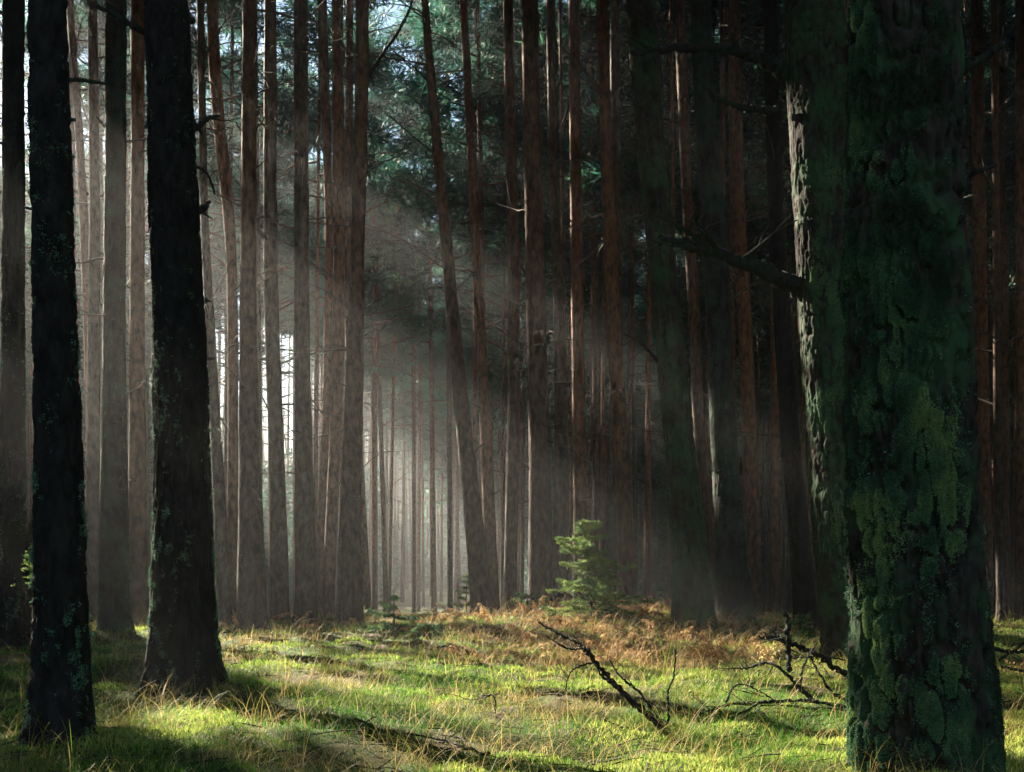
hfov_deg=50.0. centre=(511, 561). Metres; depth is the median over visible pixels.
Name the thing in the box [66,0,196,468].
pine tree
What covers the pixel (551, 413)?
pine tree
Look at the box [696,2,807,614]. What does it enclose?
pine tree
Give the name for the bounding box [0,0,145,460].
pine tree
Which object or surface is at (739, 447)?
pine tree
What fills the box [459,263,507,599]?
pine tree
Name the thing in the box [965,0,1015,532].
pine tree
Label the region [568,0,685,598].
pine tree
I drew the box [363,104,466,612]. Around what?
pine tree
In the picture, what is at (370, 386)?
pine tree
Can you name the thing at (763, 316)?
pine tree
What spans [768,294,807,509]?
pine tree
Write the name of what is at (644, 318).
pine tree
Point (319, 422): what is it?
pine tree
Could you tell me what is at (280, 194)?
pine tree
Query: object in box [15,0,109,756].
pine tree
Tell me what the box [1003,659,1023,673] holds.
dead fern
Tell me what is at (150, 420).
pine tree
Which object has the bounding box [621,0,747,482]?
pine tree
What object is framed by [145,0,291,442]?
pine tree
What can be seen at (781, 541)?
pine tree
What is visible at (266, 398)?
pine tree
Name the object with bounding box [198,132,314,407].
pine tree
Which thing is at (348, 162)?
pine tree
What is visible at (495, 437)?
pine tree
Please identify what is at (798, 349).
pine tree
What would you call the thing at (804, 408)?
pine tree
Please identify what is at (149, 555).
pine tree
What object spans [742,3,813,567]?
pine tree
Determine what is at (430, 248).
pine tree
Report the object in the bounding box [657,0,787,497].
pine tree
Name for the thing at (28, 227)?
pine tree
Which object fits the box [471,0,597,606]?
pine tree
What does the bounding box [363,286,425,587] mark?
pine tree
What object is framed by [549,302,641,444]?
pine tree
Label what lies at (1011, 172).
pine tree
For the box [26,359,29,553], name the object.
pine tree
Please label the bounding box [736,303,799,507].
pine tree
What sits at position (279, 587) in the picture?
pine tree
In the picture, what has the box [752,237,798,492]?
pine tree
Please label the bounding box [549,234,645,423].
pine tree
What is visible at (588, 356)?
pine tree
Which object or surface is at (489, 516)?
pine tree
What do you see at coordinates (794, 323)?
pine tree
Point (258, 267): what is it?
pine tree
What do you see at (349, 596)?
pine tree
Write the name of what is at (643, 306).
pine tree
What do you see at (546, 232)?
pine tree
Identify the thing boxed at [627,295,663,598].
pine tree
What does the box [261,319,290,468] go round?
pine tree
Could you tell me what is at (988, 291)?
pine tree
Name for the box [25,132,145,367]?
pine tree
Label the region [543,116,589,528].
pine tree
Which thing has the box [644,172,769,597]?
pine tree
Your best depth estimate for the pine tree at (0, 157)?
37.45 m
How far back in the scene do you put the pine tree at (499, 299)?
39.37 m
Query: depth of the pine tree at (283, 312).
42.30 m
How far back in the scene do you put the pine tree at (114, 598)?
17.45 m
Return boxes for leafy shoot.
[10,545,32,586]
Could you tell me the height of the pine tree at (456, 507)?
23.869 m
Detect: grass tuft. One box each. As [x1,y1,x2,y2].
[624,608,693,683]
[625,629,653,674]
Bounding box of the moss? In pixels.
[0,609,1023,771]
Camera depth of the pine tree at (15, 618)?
13.78 m
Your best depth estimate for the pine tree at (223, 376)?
69.09 m
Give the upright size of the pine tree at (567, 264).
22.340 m
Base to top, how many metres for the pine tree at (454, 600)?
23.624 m
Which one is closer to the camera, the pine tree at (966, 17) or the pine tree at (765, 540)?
the pine tree at (966, 17)
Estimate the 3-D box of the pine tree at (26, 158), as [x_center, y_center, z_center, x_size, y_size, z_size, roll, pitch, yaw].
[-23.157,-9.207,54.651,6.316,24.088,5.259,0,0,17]
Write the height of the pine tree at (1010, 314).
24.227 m
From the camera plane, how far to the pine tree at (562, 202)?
28.96 m
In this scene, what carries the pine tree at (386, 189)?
on the ground at (404, 608)
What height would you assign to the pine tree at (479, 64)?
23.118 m
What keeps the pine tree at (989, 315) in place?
on the ground at (404, 608)
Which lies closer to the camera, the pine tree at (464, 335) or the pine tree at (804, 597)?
the pine tree at (804, 597)
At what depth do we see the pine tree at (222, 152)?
21.41 m
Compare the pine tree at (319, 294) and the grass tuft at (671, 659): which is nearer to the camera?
the grass tuft at (671, 659)
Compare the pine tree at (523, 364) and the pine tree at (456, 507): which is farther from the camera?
the pine tree at (456, 507)
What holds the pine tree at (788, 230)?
on the ground at (404, 608)
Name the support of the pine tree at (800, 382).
on the ground at (404, 608)
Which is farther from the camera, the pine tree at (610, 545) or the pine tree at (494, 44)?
the pine tree at (494, 44)
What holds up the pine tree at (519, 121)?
on the ground at (404, 608)
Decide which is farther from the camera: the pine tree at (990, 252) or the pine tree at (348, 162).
the pine tree at (990, 252)
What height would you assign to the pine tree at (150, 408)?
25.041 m
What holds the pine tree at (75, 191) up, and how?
on the ground at (404, 608)
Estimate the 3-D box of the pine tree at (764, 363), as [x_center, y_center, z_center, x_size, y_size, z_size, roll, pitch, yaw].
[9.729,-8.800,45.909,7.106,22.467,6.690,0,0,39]
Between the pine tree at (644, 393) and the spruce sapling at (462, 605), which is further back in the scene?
the pine tree at (644, 393)
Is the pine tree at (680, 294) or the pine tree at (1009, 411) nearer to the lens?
the pine tree at (680, 294)
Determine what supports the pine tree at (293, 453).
on the ground at (404, 608)
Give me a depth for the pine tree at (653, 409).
65.21 m
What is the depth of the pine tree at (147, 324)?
44.70 m
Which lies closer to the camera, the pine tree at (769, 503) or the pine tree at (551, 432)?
the pine tree at (769, 503)
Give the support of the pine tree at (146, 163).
on the ground at (404, 608)
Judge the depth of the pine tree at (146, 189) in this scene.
48.61 m
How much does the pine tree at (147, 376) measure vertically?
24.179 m
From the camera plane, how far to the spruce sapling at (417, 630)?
16.09 m
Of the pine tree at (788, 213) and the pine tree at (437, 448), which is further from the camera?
the pine tree at (437, 448)
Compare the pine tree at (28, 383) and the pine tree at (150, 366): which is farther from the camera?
the pine tree at (150, 366)
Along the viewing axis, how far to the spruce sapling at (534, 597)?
18.94 m
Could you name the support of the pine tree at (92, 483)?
on the ground at (404, 608)
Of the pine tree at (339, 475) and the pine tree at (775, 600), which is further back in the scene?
the pine tree at (339, 475)
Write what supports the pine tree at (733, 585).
on the ground at (404, 608)
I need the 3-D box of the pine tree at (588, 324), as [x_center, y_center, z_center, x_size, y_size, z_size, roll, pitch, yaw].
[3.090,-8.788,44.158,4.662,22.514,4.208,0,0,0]
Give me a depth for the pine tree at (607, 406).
61.26 m
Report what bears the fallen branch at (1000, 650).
on the ground at (404, 608)
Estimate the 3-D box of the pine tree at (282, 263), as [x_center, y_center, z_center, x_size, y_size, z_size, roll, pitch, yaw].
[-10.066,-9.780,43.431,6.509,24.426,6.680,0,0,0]
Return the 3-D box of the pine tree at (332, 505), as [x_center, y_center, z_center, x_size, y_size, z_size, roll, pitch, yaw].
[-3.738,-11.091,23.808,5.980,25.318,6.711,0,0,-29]
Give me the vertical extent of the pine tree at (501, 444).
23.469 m
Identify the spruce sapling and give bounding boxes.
[360,595,440,635]
[402,620,444,639]
[448,574,469,611]
[508,590,548,617]
[539,514,659,624]
[777,612,818,644]
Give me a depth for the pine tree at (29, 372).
55.31 m
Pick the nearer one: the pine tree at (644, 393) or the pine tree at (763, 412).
the pine tree at (763, 412)
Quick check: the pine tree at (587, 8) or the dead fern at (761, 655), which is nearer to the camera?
the dead fern at (761, 655)
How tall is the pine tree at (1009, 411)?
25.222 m
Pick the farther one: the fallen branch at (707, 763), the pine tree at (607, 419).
the pine tree at (607, 419)
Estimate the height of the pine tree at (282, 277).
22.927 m
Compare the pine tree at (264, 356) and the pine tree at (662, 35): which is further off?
the pine tree at (264, 356)
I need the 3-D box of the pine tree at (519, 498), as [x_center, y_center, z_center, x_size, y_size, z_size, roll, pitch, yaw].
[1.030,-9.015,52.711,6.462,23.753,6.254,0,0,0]
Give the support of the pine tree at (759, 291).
on the ground at (404, 608)
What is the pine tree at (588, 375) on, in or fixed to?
on the ground at (404, 608)
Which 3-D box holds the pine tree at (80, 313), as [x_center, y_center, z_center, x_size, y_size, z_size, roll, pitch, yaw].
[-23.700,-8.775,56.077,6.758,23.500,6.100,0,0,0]
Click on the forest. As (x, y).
(402, 535)
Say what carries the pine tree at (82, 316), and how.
on the ground at (404, 608)
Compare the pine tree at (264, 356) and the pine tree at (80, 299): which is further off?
the pine tree at (264, 356)
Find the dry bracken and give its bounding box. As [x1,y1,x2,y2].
[218,592,819,675]
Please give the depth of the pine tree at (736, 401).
56.41 m
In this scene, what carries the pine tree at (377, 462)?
on the ground at (404, 608)
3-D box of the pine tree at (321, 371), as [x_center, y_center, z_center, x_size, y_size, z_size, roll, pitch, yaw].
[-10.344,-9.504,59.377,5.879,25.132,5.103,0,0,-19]
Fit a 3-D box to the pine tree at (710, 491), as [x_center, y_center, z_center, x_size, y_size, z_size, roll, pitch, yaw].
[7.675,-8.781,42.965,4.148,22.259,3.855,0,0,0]
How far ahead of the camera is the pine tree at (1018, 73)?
23.91 m
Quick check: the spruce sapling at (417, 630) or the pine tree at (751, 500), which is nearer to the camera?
the spruce sapling at (417, 630)
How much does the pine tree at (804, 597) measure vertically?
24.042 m
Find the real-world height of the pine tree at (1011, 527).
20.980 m
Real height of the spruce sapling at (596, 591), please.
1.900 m
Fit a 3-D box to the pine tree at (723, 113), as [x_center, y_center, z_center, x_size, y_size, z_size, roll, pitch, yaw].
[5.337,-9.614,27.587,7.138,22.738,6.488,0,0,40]
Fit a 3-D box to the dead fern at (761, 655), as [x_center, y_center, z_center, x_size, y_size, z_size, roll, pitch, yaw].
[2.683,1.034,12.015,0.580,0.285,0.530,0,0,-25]
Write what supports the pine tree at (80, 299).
on the ground at (404, 608)
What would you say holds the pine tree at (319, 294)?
on the ground at (404, 608)
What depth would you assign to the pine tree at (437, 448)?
76.02 m
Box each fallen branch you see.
[390,717,499,757]
[429,686,496,713]
[538,619,686,730]
[657,745,776,767]
[685,604,847,723]
[994,642,1023,671]
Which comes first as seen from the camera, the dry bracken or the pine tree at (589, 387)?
the dry bracken
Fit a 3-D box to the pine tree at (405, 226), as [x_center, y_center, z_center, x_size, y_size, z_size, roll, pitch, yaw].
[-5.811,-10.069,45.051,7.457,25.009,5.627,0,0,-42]
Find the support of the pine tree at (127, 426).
on the ground at (404, 608)
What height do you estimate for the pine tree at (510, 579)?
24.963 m
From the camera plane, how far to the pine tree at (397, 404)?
76.08 m
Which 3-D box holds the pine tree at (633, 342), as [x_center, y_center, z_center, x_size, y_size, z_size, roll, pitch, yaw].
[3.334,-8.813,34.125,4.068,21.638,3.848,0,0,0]
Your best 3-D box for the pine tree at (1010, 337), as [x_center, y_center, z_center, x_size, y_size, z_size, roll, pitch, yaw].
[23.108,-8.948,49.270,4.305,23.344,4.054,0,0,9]
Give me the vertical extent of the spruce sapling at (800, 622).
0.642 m
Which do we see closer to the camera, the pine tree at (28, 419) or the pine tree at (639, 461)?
the pine tree at (28, 419)
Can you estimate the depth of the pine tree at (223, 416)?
82.27 m
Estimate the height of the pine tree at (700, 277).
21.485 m
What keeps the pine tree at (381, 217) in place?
on the ground at (404, 608)
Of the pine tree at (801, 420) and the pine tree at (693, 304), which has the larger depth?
the pine tree at (801, 420)
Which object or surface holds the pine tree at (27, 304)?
on the ground at (404, 608)
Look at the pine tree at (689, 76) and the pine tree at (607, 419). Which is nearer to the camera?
the pine tree at (689, 76)
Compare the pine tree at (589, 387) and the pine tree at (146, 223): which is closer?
the pine tree at (146, 223)
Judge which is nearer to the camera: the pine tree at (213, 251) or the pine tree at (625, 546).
the pine tree at (625, 546)
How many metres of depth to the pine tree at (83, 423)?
71.52 m
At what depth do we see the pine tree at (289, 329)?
46.98 m
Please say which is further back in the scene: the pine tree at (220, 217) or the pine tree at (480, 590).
the pine tree at (220, 217)
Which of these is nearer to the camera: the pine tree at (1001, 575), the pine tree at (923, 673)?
the pine tree at (923, 673)
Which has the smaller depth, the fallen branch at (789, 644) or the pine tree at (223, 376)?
the fallen branch at (789, 644)
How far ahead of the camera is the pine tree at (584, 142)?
35.93 m
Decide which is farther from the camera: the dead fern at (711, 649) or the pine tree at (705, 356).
the pine tree at (705, 356)
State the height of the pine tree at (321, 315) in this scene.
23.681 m
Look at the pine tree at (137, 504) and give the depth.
19.89 m
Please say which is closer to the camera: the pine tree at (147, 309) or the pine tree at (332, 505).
the pine tree at (332, 505)
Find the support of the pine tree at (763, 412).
on the ground at (404, 608)
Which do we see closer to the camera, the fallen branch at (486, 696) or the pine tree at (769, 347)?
the fallen branch at (486, 696)
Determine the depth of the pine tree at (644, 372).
63.53 m
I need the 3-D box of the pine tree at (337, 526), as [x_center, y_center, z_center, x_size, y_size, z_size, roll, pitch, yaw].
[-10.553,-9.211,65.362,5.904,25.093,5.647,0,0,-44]
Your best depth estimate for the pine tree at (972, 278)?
41.07 m
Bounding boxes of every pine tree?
[0,0,86,358]
[0,0,143,650]
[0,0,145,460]
[0,1,32,378]
[0,2,87,510]
[0,9,197,498]
[0,34,130,428]
[0,113,103,612]
[0,138,30,410]
[0,150,30,459]
[0,151,104,499]
[0,175,87,454]
[0,194,31,447]
[1,0,205,618]
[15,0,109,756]
[24,0,145,497]
[25,0,191,511]
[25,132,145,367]
[25,163,84,389]
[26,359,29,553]
[27,0,150,505]
[30,102,147,467]
[31,0,248,633]
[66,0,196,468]
[74,0,206,460]
[75,63,150,494]
[75,138,150,427]
[76,0,233,627]
[76,6,259,466]
[80,37,151,458]
[80,116,152,397]
[81,383,128,459]
[82,398,84,431]
[95,0,236,698]
[101,0,340,621]
[103,85,217,532]
[103,121,151,418]
[103,156,151,473]
[103,174,218,503]
[103,175,152,519]
[126,106,239,426]
[127,4,262,407]
[128,126,237,439]
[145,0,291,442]
[145,124,221,252]
[145,130,293,486]
[145,377,152,598]
[191,0,316,512]
[195,0,345,493]
[195,4,324,464]
[196,0,343,622]
[197,0,281,626]
[197,0,400,624]
[197,45,332,530]
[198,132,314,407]
[199,106,293,420]
[199,120,290,370]
[207,4,330,521]
[213,298,238,517]
[214,223,263,448]
[215,0,408,631]
[215,299,239,608]
[217,292,266,448]
[235,155,324,521]
[238,325,291,609]
[241,0,405,564]
[256,0,381,615]
[256,0,419,617]
[258,0,468,626]
[258,2,440,510]
[259,172,293,513]
[261,279,312,522]
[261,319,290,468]
[263,308,292,430]
[278,150,375,453]
[279,166,369,444]
[282,204,339,514]
[283,228,323,611]
[285,155,380,394]
[291,279,319,435]
[308,50,436,612]
[309,0,447,616]
[310,222,368,610]
[310,275,364,535]
[311,5,461,609]
[321,89,464,612]
[343,0,494,617]
[344,283,404,496]
[344,377,390,478]
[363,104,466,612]
[363,169,420,611]
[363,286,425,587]
[375,114,472,612]
[382,0,492,612]
[384,220,452,611]
[386,0,567,472]
[386,267,446,605]
[405,0,544,610]
[406,0,567,513]
[410,279,470,541]
[415,247,478,610]
[418,223,472,421]
[421,261,528,476]
[431,0,602,613]
[433,0,562,610]
[437,414,478,601]
[441,132,551,536]
[442,281,497,442]
[445,168,506,517]
[446,0,636,606]
[452,169,520,505]
[452,178,507,534]
[458,60,589,518]
[459,138,507,478]
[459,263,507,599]
[461,0,568,512]
[461,35,569,609]
[462,157,551,514]
[468,358,527,512]
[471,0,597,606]
[472,374,550,528]
[482,37,569,491]
[487,103,569,607]
[495,326,552,607]
[497,0,636,600]
[498,335,568,406]
[506,0,686,607]
[515,0,668,600]
[519,0,674,606]
[521,280,625,452]
[525,426,553,489]
[526,347,572,508]
[527,372,572,507]
[542,0,673,584]
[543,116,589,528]
[544,64,598,600]
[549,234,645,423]
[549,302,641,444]
[549,400,589,448]
[552,304,642,526]
[553,129,636,515]
[558,40,654,590]
[558,45,661,598]
[558,80,644,584]
[566,129,651,491]
[566,257,644,431]
[567,275,626,463]
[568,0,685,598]
[582,0,729,608]
[584,242,641,519]
[584,282,645,501]
[589,267,652,501]
[611,0,741,584]
[621,0,731,503]
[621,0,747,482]
[622,0,850,663]
[622,228,702,606]
[622,260,685,515]
[623,0,737,632]
[623,92,703,385]
[623,260,653,422]
[626,300,659,509]
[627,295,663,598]
[634,230,703,609]
[640,230,703,476]
[643,0,793,615]
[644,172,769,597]
[644,234,703,484]
[646,14,764,513]
[656,0,788,513]
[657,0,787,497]
[676,0,819,634]
[676,114,766,431]
[676,154,727,597]
[677,148,799,477]
[684,251,756,511]
[689,284,761,509]
[690,0,805,623]
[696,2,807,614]
[696,63,769,509]
[703,0,802,392]
[703,299,799,611]
[712,0,806,613]
[735,180,801,531]
[735,262,779,461]
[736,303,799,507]
[738,393,767,512]
[738,421,767,480]
[739,349,799,611]
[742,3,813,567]
[744,38,803,521]
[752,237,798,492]
[756,170,814,575]
[756,266,805,612]
[760,45,795,314]
[760,367,799,611]
[763,229,803,512]
[766,10,794,237]
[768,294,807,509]
[787,242,799,375]
[798,363,804,435]
[798,395,817,609]
[838,0,1016,771]
[960,0,1015,460]
[960,0,1015,460]
[961,0,1023,622]
[962,0,1015,613]
[963,15,1015,612]
[964,0,1023,617]
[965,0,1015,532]
[966,0,1015,612]
[969,68,1015,614]
[969,223,1010,312]
[971,79,1015,526]
[971,267,1011,331]
[972,264,1015,539]
[988,279,1015,613]
[988,302,1011,405]
[989,352,1015,435]
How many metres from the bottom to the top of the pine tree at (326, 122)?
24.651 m
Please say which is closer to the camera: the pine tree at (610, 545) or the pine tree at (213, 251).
the pine tree at (610, 545)
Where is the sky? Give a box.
[0,0,677,500]
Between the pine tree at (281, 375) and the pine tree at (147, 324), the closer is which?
the pine tree at (147, 324)
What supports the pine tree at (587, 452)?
on the ground at (404, 608)
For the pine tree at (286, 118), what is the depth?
33.76 m
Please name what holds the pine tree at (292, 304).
on the ground at (404, 608)
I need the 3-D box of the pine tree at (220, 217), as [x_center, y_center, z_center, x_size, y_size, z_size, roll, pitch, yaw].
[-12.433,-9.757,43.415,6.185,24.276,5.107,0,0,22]
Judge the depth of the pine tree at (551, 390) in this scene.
55.13 m
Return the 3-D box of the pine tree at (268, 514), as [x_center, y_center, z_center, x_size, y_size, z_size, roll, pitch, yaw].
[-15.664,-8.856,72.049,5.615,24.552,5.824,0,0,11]
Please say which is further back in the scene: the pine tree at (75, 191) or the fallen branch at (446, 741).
the pine tree at (75, 191)
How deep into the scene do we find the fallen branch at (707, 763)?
6.39 m
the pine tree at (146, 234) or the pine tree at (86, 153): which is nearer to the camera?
the pine tree at (146, 234)
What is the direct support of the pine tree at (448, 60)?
on the ground at (404, 608)
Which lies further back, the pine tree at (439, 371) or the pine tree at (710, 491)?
the pine tree at (439, 371)
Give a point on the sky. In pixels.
(395, 7)
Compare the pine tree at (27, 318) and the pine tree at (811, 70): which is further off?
the pine tree at (27, 318)
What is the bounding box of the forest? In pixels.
[26,287,1010,603]
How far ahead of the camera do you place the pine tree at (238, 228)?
55.36 m
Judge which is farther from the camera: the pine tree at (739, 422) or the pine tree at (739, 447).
the pine tree at (739, 447)
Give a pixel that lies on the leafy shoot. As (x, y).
(29, 565)
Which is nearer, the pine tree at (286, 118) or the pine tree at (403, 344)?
the pine tree at (286, 118)
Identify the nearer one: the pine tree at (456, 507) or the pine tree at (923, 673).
the pine tree at (923, 673)
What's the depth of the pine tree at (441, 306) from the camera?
57.78 m
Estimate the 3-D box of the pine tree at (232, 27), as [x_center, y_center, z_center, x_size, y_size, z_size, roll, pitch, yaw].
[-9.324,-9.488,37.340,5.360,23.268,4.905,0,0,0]
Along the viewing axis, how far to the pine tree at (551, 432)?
75.32 m
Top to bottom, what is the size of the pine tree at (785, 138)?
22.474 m
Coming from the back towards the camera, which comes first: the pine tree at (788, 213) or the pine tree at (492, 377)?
the pine tree at (492, 377)
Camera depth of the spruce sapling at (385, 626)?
17.10 m
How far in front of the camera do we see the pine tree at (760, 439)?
75.77 m
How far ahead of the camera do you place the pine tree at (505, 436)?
62.30 m
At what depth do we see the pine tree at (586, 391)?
49.69 m
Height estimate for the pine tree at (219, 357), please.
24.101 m
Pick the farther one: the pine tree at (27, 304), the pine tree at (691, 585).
the pine tree at (27, 304)
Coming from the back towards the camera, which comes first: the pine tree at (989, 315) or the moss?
the pine tree at (989, 315)
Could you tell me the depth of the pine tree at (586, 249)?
41.41 m
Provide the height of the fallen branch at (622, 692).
0.796 m
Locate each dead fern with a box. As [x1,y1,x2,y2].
[676,630,731,664]
[730,642,784,667]
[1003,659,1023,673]
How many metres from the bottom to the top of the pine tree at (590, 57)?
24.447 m
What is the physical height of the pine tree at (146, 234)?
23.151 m
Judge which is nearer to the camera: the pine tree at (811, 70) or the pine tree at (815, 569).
the pine tree at (811, 70)
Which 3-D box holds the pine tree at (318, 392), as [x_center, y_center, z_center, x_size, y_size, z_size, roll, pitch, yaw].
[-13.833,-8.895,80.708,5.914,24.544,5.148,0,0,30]
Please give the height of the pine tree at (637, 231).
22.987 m
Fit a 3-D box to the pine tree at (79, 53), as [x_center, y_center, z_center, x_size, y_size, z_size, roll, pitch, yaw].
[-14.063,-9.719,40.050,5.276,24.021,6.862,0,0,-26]
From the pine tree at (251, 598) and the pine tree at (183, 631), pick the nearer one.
the pine tree at (183, 631)
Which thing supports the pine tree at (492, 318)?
on the ground at (404, 608)
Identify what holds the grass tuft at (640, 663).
on the ground at (404, 608)
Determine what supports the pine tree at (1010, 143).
on the ground at (404, 608)
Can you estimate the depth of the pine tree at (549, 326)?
42.89 m
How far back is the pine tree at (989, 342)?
50.18 m
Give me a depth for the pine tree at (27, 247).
35.67 m
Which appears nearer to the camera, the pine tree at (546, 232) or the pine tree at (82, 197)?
the pine tree at (82, 197)
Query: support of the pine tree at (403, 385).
on the ground at (404, 608)
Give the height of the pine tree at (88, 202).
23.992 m
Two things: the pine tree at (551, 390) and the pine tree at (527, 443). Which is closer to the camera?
the pine tree at (551, 390)
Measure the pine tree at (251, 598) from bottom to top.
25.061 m
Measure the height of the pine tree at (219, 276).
24.941 m
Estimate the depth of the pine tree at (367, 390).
80.78 m
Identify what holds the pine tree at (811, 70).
on the ground at (404, 608)
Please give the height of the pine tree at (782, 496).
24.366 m
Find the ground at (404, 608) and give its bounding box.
[0,580,1023,771]
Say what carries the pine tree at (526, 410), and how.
on the ground at (404, 608)
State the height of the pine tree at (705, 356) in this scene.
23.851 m
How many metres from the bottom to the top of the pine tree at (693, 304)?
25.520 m
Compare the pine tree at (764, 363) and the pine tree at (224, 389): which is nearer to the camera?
the pine tree at (764, 363)
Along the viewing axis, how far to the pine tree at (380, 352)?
44.66 m
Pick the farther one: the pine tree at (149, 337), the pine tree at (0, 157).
the pine tree at (149, 337)
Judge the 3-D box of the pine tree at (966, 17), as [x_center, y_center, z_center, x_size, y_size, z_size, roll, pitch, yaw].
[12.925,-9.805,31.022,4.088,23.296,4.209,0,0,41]
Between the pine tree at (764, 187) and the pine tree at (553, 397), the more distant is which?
the pine tree at (553, 397)
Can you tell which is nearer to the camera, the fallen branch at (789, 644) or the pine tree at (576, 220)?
the fallen branch at (789, 644)
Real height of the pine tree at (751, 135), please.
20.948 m
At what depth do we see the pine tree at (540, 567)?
22.33 m
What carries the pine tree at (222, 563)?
on the ground at (404, 608)
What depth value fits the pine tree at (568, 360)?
48.63 m
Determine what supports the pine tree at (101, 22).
on the ground at (404, 608)
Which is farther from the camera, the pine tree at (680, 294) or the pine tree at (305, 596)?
the pine tree at (680, 294)
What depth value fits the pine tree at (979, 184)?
25.87 m
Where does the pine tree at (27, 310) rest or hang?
on the ground at (404, 608)
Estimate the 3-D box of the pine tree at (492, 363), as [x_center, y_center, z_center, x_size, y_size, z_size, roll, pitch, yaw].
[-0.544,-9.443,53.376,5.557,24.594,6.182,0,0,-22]
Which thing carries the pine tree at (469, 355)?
on the ground at (404, 608)

